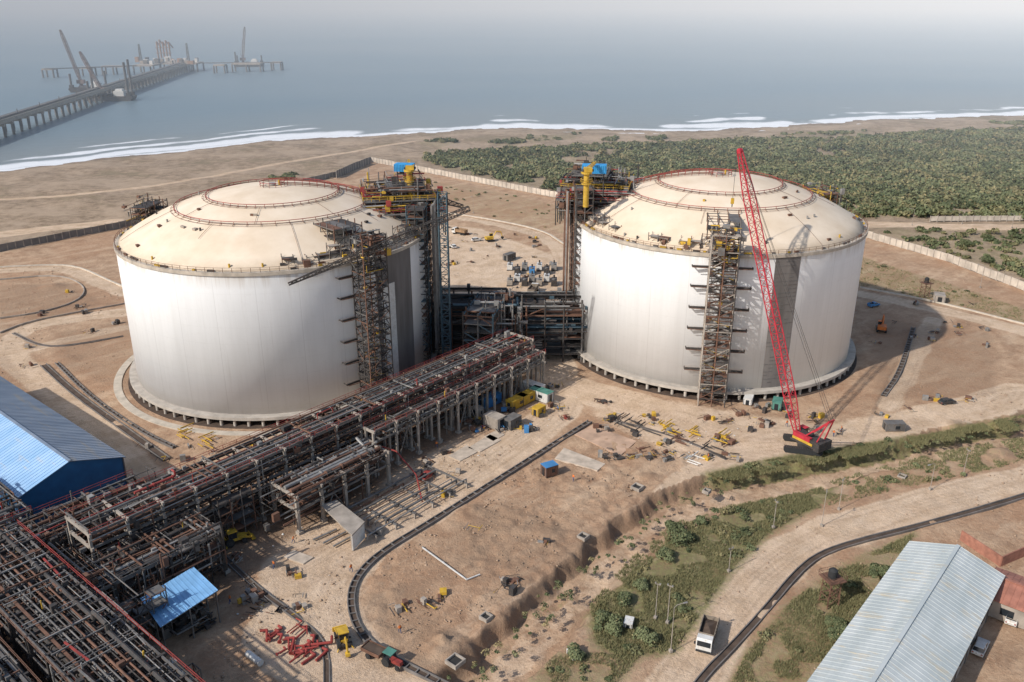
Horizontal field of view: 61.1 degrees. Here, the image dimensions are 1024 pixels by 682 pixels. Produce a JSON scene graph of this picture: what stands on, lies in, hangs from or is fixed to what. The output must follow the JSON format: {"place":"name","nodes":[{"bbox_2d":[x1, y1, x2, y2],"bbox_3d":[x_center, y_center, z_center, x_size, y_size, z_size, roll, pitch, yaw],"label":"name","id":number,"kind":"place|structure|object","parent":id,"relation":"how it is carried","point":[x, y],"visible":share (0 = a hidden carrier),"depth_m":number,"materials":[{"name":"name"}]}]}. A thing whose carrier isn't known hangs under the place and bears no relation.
{"place":"outdoors","nodes":[
{"label":"outdoors","id":0,"kind":"place"},
{"bbox_2d":[0,115,1023,681],"bbox_3d":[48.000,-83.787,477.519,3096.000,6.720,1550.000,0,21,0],"label":"ground","id":1,"kind":"structure","parent":0,"point":[66,197],"depth_m":193.25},
{"bbox_2d":[0,481,39,550],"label":"pipe rack","id":2,"kind":"object","parent":1,"relation":"on","point":[6,511],"visible":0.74,"depth_m":154.71,"materials":[{"name":"metal"}]},
{"bbox_2d":[0,637,41,681],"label":"pipe rack","id":3,"kind":"object","parent":1,"relation":"on","point":[5,674],"visible":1,"depth_m":115.62,"materials":[{"name":"metal"}]},
{"bbox_2d":[0,275,84,318],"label":"road kerb","id":4,"kind":"structure","parent":1,"relation":"on","point":[46,309],"depth_m":301.40,"materials":[{"name":"concrete"}]},
{"bbox_2d":[0,264,121,286],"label":"road kerb","id":5,"kind":"structure","parent":1,"relation":"on","point":[118,284],"depth_m":331.95,"materials":[{"name":"concrete"}]},
{"bbox_2d":[0,303,124,333],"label":"road kerb","id":6,"kind":"structure","parent":1,"relation":"on","point":[5,330],"depth_m":279.93,"materials":[{"name":"concrete"}]},
{"bbox_2d":[0,376,130,535],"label":"blue warehouse","id":7,"kind":"structure","parent":1,"relation":"on","point":[47,454],"depth_m":172.09,"materials":[{"name":"metal"}]},
{"bbox_2d":[0,410,83,519],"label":"ridge windows and door","id":8,"kind":"structure","parent":7,"relation":"in","point":[12,420],"depth_m":174.14,"materials":[{"name":"glass"}]},
{"bbox_2d":[12,332,123,346],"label":"drainage channel","id":9,"kind":"object","parent":1,"relation":"on","point":[31,341],"visible":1,"depth_m":259.10,"materials":[{"name":"concrete"}]},
{"bbox_2d":[0,469,163,574],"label":"pipe rack","id":10,"kind":"object","parent":1,"relation":"on","point":[31,526],"visible":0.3,"depth_m":153.70,"materials":[{"name":"metal"}]},
{"bbox_2d":[0,520,204,681],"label":"pipe rack","id":11,"kind":"object","parent":1,"relation":"on","point":[14,595],"visible":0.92,"depth_m":123.56,"materials":[{"name":"metal"}]},
{"bbox_2d":[40,363,169,460],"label":"drainage channel","id":12,"kind":"object","parent":1,"relation":"on","point":[98,410],"visible":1,"depth_m":214.31,"materials":[{"name":"concrete"}]},
{"bbox_2d":[54,361,176,448],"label":"drainage channel","id":13,"kind":"object","parent":1,"relation":"on","point":[70,376],"visible":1,"depth_m":215.50,"materials":[{"name":"concrete"}]},
{"bbox_2d":[60,508,230,613],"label":"pipe rack","id":14,"kind":"object","parent":1,"relation":"on","point":[125,556],"visible":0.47,"depth_m":145.25,"materials":[{"name":"metal"}]},
{"bbox_2d":[140,567,220,654],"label":"blue roof shelter","id":15,"kind":"object","parent":1,"relation":"on","point":[190,590],"visible":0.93,"depth_m":140.04,"materials":[{"name":"metal"}]},
{"bbox_2d":[0,160,370,251],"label":"boundary wall","id":16,"kind":"structure","parent":1,"relation":"on","point":[53,237],"depth_m":373.11,"materials":[{"name":"concrete"}]},
{"bbox_2d":[215,527,255,548],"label":"backhoe loader","id":17,"kind":"object","parent":1,"relation":"on","point":[232,537],"visible":0.87,"depth_m":162.42,"materials":[{"name":"yellow paint"}]},
{"bbox_2d":[240,582,258,603],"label":"material pile","id":18,"kind":"object","parent":1,"relation":"on","point":[252,594],"visible":0.99,"depth_m":147.83,"materials":[{"name":"metal"}]},
{"bbox_2d":[237,591,264,604],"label":"material pile","id":19,"kind":"object","parent":1,"relation":"on","point":[242,600],"visible":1,"depth_m":146.87,"materials":[{"name":"metal"}]},
{"bbox_2d":[206,542,329,681],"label":"drainage channel","id":20,"kind":"object","parent":1,"relation":"on","point":[245,577],"visible":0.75,"depth_m":145.25,"materials":[{"name":"concrete"}]},
{"bbox_2d":[0,330,538,681],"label":"process pipework","id":21,"kind":"object","parent":1,"relation":"on","point":[129,607],"visible":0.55,"depth_m":158.56,"materials":[{"name":"metal"}]},
{"bbox_2d":[113,159,463,435],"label":"lng storage tank","id":22,"kind":"object","parent":1,"relation":"on","point":[230,327],"visible":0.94,"depth_m":207.94,"materials":[{"name":"paint"}]},
{"bbox_2d":[288,206,470,285],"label":"crane jib lattice","id":23,"kind":"object","parent":22,"relation":"attached to","point":[304,277],"visible":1,"depth_m":200.15,"materials":[{"name":"metal"}]},
{"bbox_2d":[260,618,332,664],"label":"red pipe spools","id":24,"kind":"object","parent":1,"relation":"on","point":[290,645],"visible":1,"depth_m":136.96,"materials":[{"name":"metal"}]},
{"bbox_2d":[285,601,307,614],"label":"material pile","id":25,"kind":"object","parent":1,"relation":"on","point":[298,605],"visible":1,"depth_m":145.70,"materials":[{"name":"metal"}]},
{"bbox_2d":[245,528,349,666],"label":"loose pipes","id":26,"kind":"object","parent":1,"relation":"on","point":[254,658],"visible":0.93,"depth_m":134.76,"materials":[{"name":"metal"}]},
{"bbox_2d":[283,550,312,564],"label":"concrete slab","id":27,"kind":"structure","parent":1,"relation":"on","point":[298,557],"depth_m":158.95,"materials":[{"name":"grey concrete"}]},
{"bbox_2d":[64,328,533,582],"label":"pipe rack","id":28,"kind":"object","parent":1,"relation":"on","point":[90,532],"visible":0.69,"depth_m":169.45,"materials":[{"name":"metal"}]},
{"bbox_2d":[269,435,391,535],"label":"pipe rack","id":29,"kind":"object","parent":1,"relation":"on","point":[342,462],"visible":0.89,"depth_m":172.25,"materials":[{"name":"metal"}]},
{"bbox_2d":[321,500,364,550],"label":"concrete pump shelter","id":30,"kind":"object","parent":1,"relation":"on","point":[351,523],"visible":1,"depth_m":164.30,"materials":[{"name":"white paint"}]},
{"bbox_2d":[332,624,353,657],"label":"backhoe loader","id":31,"kind":"object","parent":1,"relation":"on","point":[341,632],"visible":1,"depth_m":136.40,"materials":[{"name":"yellow paint"}]},
{"bbox_2d":[336,157,370,178],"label":"retaining wall","id":32,"kind":"structure","parent":1,"relation":"on","point":[352,167],"depth_m":518.34,"materials":[{"name":"concrete"}]},
{"bbox_2d":[360,640,404,671],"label":"tractor with trailer","id":33,"kind":"object","parent":1,"relation":"on","point":[369,648],"visible":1,"depth_m":133.57,"materials":[{"name":"red paint"}]},
{"bbox_2d":[389,598,408,615],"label":"material pile","id":34,"kind":"object","parent":1,"relation":"on","point":[398,607],"visible":1,"depth_m":145.07,"materials":[{"name":"metal"}]},
{"bbox_2d":[348,444,467,541],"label":"sleeper pipework","id":35,"kind":"object","parent":1,"relation":"on","point":[412,495],"visible":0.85,"depth_m":176.30,"materials":[{"name":"metal"}]},
{"bbox_2d":[416,596,437,608],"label":"material pile","id":36,"kind":"object","parent":1,"relation":"on","point":[424,601],"visible":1,"depth_m":146.49,"materials":[{"name":"metal"}]},
{"bbox_2d":[432,587,446,603],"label":"material pile","id":37,"kind":"object","parent":1,"relation":"on","point":[443,591],"visible":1,"depth_m":148.70,"materials":[{"name":"metal"}]},
{"bbox_2d":[421,546,479,579],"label":"white pipeline","id":38,"kind":"object","parent":1,"relation":"on","point":[449,566],"visible":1,"depth_m":155.94,"materials":[{"name":"metal"}]},
{"bbox_2d":[363,345,545,476],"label":"pipe rack","id":39,"kind":"object","parent":1,"relation":"on","point":[397,427],"visible":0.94,"depth_m":202.30,"materials":[{"name":"metal"}]},
{"bbox_2d":[445,652,465,669],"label":"manhole sump","id":40,"kind":"object","parent":1,"relation":"on","point":[455,661],"visible":1,"depth_m":134.01,"materials":[{"name":"concrete"}]},
{"bbox_2d":[176,412,736,465],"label":"scattered construction materials","id":41,"kind":"object","parent":1,"relation":"on","point":[665,426],"visible":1,"depth_m":202.89,"materials":[{"name":"metal"}]},
{"bbox_2d":[451,227,467,235],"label":"dump truck","id":42,"kind":"object","parent":1,"relation":"on","point":[464,231],"visible":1,"depth_m":377.08,"materials":[{"name":"white paint"}]},
{"bbox_2d":[449,445,476,461],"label":"concrete slab","id":43,"kind":"structure","parent":1,"relation":"on","point":[462,453],"depth_m":195.37,"materials":[{"name":"grey concrete"}]},
{"bbox_2d":[347,420,591,681],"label":"drainage channel","id":44,"kind":"object","parent":1,"relation":"on","point":[365,637],"visible":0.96,"depth_m":163.13,"materials":[{"name":"concrete"}]},
{"bbox_2d":[471,405,483,416],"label":"site cabin","id":45,"kind":"object","parent":1,"relation":"on","point":[480,411],"visible":0.61,"depth_m":211.81,"materials":[{"name":"metal"}]},
{"bbox_2d":[468,435,500,451],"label":"concrete slab","id":46,"kind":"structure","parent":1,"relation":"on","point":[483,444],"depth_m":199.32,"materials":[{"name":"grey concrete"}]},
{"bbox_2d":[479,611,492,623],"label":"manhole sump","id":47,"kind":"object","parent":1,"relation":"on","point":[486,617],"visible":1,"depth_m":143.45,"materials":[{"name":"concrete"}]},
{"bbox_2d":[478,391,501,408],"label":"site cabin","id":48,"kind":"object","parent":1,"relation":"on","point":[498,397],"visible":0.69,"depth_m":217.70,"materials":[{"name":"metal"}]},
{"bbox_2d":[484,231,503,241],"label":"excavator","id":49,"kind":"object","parent":1,"relation":"on","point":[490,238],"visible":1,"depth_m":366.99,"materials":[{"name":"yellow paint"}]},
{"bbox_2d":[483,410,505,429],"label":"site cabin","id":50,"kind":"object","parent":1,"relation":"on","point":[492,419],"visible":1,"depth_m":206.33,"materials":[{"name":"metal"}]},
{"bbox_2d":[485,430,504,439],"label":"concrete slab","id":51,"kind":"structure","parent":1,"relation":"on","point":[496,434],"depth_m":203.44,"materials":[{"name":"grey concrete"}]},
{"bbox_2d":[448,212,562,243],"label":"road kerb","id":52,"kind":"structure","parent":1,"relation":"on","point":[554,237],"depth_m":394.91,"materials":[{"name":"concrete"}]},
{"bbox_2d":[493,576,517,595],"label":"material pile","id":53,"kind":"object","parent":1,"relation":"on","point":[512,589],"visible":1,"depth_m":149.64,"materials":[{"name":"metal"}]},
{"bbox_2d":[430,283,587,380],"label":"inter tank pipe bridge","id":54,"kind":"structure","parent":1,"relation":"on","point":[557,326],"depth_m":242.00,"materials":[{"name":"metal"}]},
{"bbox_2d":[503,251,515,260],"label":"site cabin","id":55,"kind":"object","parent":1,"relation":"on","point":[510,255],"visible":0.96,"depth_m":339.81,"materials":[{"name":"metal"}]},
{"bbox_2d":[1,235,1021,680],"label":"rubble","id":56,"kind":"object","parent":1,"relation":"on","point":[487,525],"visible":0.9,"depth_m":168.58,"materials":[{"name":"stone"}]},
{"bbox_2d":[503,412,521,430],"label":"site cabin","id":57,"kind":"object","parent":1,"relation":"on","point":[512,420],"visible":1,"depth_m":206.52,"materials":[{"name":"metal"}]},
{"bbox_2d":[505,392,527,408],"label":"shipping container","id":58,"kind":"object","parent":1,"relation":"on","point":[516,401],"visible":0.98,"depth_m":216.42,"materials":[{"name":"yellow metal"}]},
{"bbox_2d":[517,389,535,405],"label":"shipping container","id":59,"kind":"object","parent":1,"relation":"on","point":[530,397],"visible":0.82,"depth_m":219.63,"materials":[{"name":"yellow metal"}]},
{"bbox_2d":[527,283,539,291],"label":"dump truck","id":60,"kind":"object","parent":1,"relation":"on","point":[533,287],"visible":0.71,"depth_m":301.74,"materials":[{"name":"white paint"}]},
{"bbox_2d":[522,379,545,390],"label":"shipping container","id":61,"kind":"object","parent":1,"relation":"on","point":[532,383],"visible":0.39,"depth_m":224.91,"materials":[{"name":"grey metal"}]},
{"bbox_2d":[531,403,545,416],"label":"shipping container","id":62,"kind":"object","parent":1,"relation":"on","point":[537,409],"visible":1,"depth_m":212.87,"materials":[{"name":"yellow metal"}]},
{"bbox_2d":[529,385,553,403],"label":"shipping container","id":63,"kind":"object","parent":1,"relation":"on","point":[544,395],"visible":0.88,"depth_m":219.96,"materials":[{"name":"white metal"}]},
{"bbox_2d":[540,460,558,477],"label":"site cabin","id":64,"kind":"object","parent":1,"relation":"on","point":[548,468],"visible":1,"depth_m":185.80,"materials":[{"name":"metal"}]},
{"bbox_2d":[555,448,604,471],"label":"concrete slab","id":65,"kind":"structure","parent":1,"relation":"on","point":[564,455],"depth_m":192.40,"materials":[{"name":"beige concrete"}]},
{"bbox_2d":[577,531,589,541],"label":"manhole sump","id":66,"kind":"object","parent":1,"relation":"on","point":[583,536],"visible":1,"depth_m":164.95,"materials":[{"name":"concrete"}]},
{"bbox_2d":[593,423,610,432],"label":"material pile","id":67,"kind":"object","parent":1,"relation":"on","point":[607,427],"visible":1,"depth_m":205.90,"materials":[{"name":"metal"}]},
{"bbox_2d":[575,425,635,454],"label":"concrete slab","id":68,"kind":"structure","parent":1,"relation":"on","point":[591,434],"depth_m":201.59,"materials":[{"name":"concrete"}]},
{"bbox_2d":[623,615,633,628],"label":"site cabin","id":69,"kind":"object","parent":1,"relation":"on","point":[628,623],"visible":1,"depth_m":141.17,"materials":[{"name":"white paint"}]},
{"bbox_2d":[630,482,643,491],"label":"manhole sump","id":70,"kind":"object","parent":1,"relation":"on","point":[636,487],"visible":1,"depth_m":181.66,"materials":[{"name":"concrete"}]},
{"bbox_2d":[268,120,1023,277],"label":"coastal scrub","id":71,"kind":"object","parent":1,"relation":"on","point":[1013,262],"visible":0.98,"depth_m":372.52,"materials":[{"name":"green plant"}]},
{"bbox_2d":[603,417,726,459],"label":"drainage channel","id":72,"kind":"object","parent":1,"relation":"on","point":[653,430],"visible":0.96,"depth_m":204.35,"materials":[{"name":"concrete"}]},
{"bbox_2d":[370,156,1023,290],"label":"boundary wall","id":73,"kind":"structure","parent":1,"relation":"on","point":[989,273],"depth_m":361.31,"materials":[{"name":"concrete"}]},
{"bbox_2d":[694,613,719,654],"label":"dump truck","id":74,"kind":"object","parent":1,"relation":"on","point":[707,633],"visible":1,"depth_m":136.05,"materials":[{"name":"white paint"}]},
{"bbox_2d":[555,157,868,407],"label":"lng storage tank","id":75,"kind":"object","parent":1,"relation":"on","point":[664,283],"visible":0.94,"depth_m":222.29,"materials":[{"name":"paint"}]},
{"bbox_2d":[422,125,1023,218],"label":"coastal forest","id":76,"kind":"object","parent":1,"relation":"on","point":[990,161],"visible":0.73,"depth_m":530.80,"materials":[{"name":"green plant"}]},
{"bbox_2d":[433,181,1022,681],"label":"bushes","id":77,"kind":"object","parent":1,"relation":"on","point":[679,607],"visible":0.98,"depth_m":165.72,"materials":[{"name":"green plant"}]},
{"bbox_2d":[447,419,1018,681],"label":"bank bushes","id":78,"kind":"object","parent":1,"relation":"on","point":[592,559],"visible":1,"depth_m":158.91,"materials":[{"name":"green plant"}]},
{"bbox_2d":[743,394,753,405],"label":"site cabin","id":79,"kind":"object","parent":1,"relation":"on","point":[748,399],"visible":1,"depth_m":218.64,"materials":[{"name":"white metal"}]},
{"bbox_2d":[771,396,782,410],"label":"site cabin","id":80,"kind":"object","parent":1,"relation":"on","point":[777,403],"visible":0.98,"depth_m":215.81,"materials":[{"name":"metal"}]},
{"bbox_2d":[567,239,995,662],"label":"bushes","id":81,"kind":"object","parent":1,"relation":"on","point":[612,625],"visible":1,"depth_m":146.29,"materials":[{"name":"green plant"}]},
{"bbox_2d":[730,148,834,455],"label":"crawler crane","id":82,"kind":"object","parent":1,"relation":"on","point":[803,438],"visible":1,"depth_m":196.16,"materials":[{"name":"metal"}]},
{"bbox_2d":[546,258,1023,681],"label":"grass","id":83,"kind":"structure","parent":1,"relation":"on","point":[797,507],"depth_m":155.98,"materials":[{"name":"green plant"}]},
{"bbox_2d":[819,565,847,608],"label":"water tank tower","id":84,"kind":"structure","parent":1,"relation":"on","point":[831,577],"depth_m":144.97,"materials":[{"name":"metal"}]},
{"bbox_2d":[824,615,847,626],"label":"broadleaf tree","id":85,"kind":"object","parent":1,"relation":"on","point":[832,620],"visible":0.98,"depth_m":138.82,"materials":[{"name":"green plant"}]},
{"bbox_2d":[826,624,846,639],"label":"broadleaf tree","id":86,"kind":"object","parent":1,"relation":"on","point":[835,632],"visible":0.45,"depth_m":135.19,"materials":[{"name":"green plant"}]},
{"bbox_2d":[693,493,1023,681],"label":"drainage channel","id":87,"kind":"object","parent":1,"relation":"on","point":[727,651],"visible":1,"depth_m":158.38,"materials":[{"name":"concrete"}]},
{"bbox_2d":[868,562,890,577],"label":"broadleaf tree","id":88,"kind":"object","parent":1,"relation":"on","point":[877,570],"visible":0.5,"depth_m":149.72,"materials":[{"name":"green plant"}]},
{"bbox_2d":[876,314,886,332],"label":"excavator","id":89,"kind":"object","parent":1,"relation":"on","point":[881,325],"visible":1,"depth_m":266.89,"materials":[{"name":"orange paint"}]},
{"bbox_2d":[882,420,906,431],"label":"site cabin","id":90,"kind":"object","parent":1,"relation":"on","point":[893,425],"visible":1,"depth_m":205.09,"materials":[{"name":"metal"}]},
{"bbox_2d":[881,326,915,396],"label":"drainage channel","id":91,"kind":"object","parent":1,"relation":"on","point":[892,383],"visible":1,"depth_m":241.81,"materials":[{"name":"concrete"}]},
{"bbox_2d":[807,541,1004,681],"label":"workshop shed","id":92,"kind":"structure","parent":1,"relation":"on","point":[921,615],"depth_m":132.76,"materials":[{"name":"metal"}]},
{"bbox_2d":[869,544,992,681],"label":"ridge windows and door","id":93,"kind":"structure","parent":92,"relation":"in","point":[918,608],"depth_m":131.45,"materials":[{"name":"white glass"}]},
{"bbox_2d":[919,277,933,297],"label":"water tank tower","id":94,"kind":"structure","parent":1,"relation":"on","point":[926,282],"depth_m":296.53,"materials":[{"name":"metal"}]},
{"bbox_2d":[933,291,945,302],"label":"site cabin","id":95,"kind":"object","parent":1,"relation":"on","point":[939,296],"visible":1,"depth_m":292.31,"materials":[{"name":"metal"}]},
{"bbox_2d":[860,286,1023,324],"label":"road kerb","id":96,"kind":"structure","parent":1,"relation":"on","point":[942,303],"depth_m":291.37,"materials":[{"name":"concrete"}]},
{"bbox_2d":[937,397,956,404],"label":"parked car","id":97,"kind":"object","parent":1,"relation":"on","point":[944,400],"visible":1,"depth_m":218.81,"materials":[{"name":"metal"}]},
{"bbox_2d":[929,215,1023,221],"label":"boundary wall","id":98,"kind":"structure","parent":1,"relation":"on","point":[967,218],"depth_m":401.43,"materials":[{"name":"concrete"}]},
{"bbox_2d":[971,636,989,657],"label":"parked car","id":99,"kind":"object","parent":1,"relation":"on","point":[980,646],"visible":1,"depth_m":135.27,"materials":[{"name":"white paint"}]},
{"bbox_2d":[960,530,1023,566],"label":"brick compound wall","id":100,"kind":"structure","parent":1,"relation":"on","point":[987,552],"depth_m":158.60,"materials":[{"name":"brick"}]},
{"bbox_2d":[988,566,1023,628],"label":"brick red shed","id":101,"kind":"structure","parent":1,"relation":"on","point":[1008,600],"depth_m":142.62,"materials":[{"name":"brick"}]},
{"bbox_2d":[999,578,1023,618],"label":"ridge windows and door","id":102,"kind":"structure","parent":101,"relation":"in","point":[1004,612],"depth_m":142.18,"materials":[{"name":"glass"}]},
{"bbox_2d":[0,0,1023,170],"bbox_3d":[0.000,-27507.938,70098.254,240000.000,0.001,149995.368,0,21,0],"label":"sea","id":103,"kind":"structure","parent":0,"point":[357,68],"depth_m":1353.59,"materials":[{"name":"liquid"}]},
{"bbox_2d":[59,30,106,92],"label":"jackup barge","id":104,"kind":"object","parent":103,"relation":"on","point":[80,88],"visible":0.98,"depth_m":974.05,"materials":[{"name":"metal"}]},
{"bbox_2d":[0,60,194,137],"bbox_3d":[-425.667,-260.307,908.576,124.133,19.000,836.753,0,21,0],"label":"jetty trestle","id":105,"kind":"object","parent":103,"relation":"in","point":[142,79],"visible":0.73,"depth_m":832.53,"materials":[{"name":"grey concrete"}]},
{"bbox_2d":[79,51,136,100],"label":"jackup barge","id":106,"kind":"object","parent":103,"relation":"on","point":[120,95],"visible":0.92,"depth_m":891.02,"materials":[{"name":"metal"}]},
{"bbox_2d":[41,39,283,77],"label":"jetty head","id":107,"kind":"object","parent":103,"relation":"in","point":[169,60],"visible":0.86,"depth_m":1249.12},
{"bbox_2d":[234,27,263,66],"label":"jackup barge","id":108,"kind":"object","parent":103,"relation":"on","point":[243,58],"visible":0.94,"depth_m":1348.87,"materials":[{"name":"metal"}]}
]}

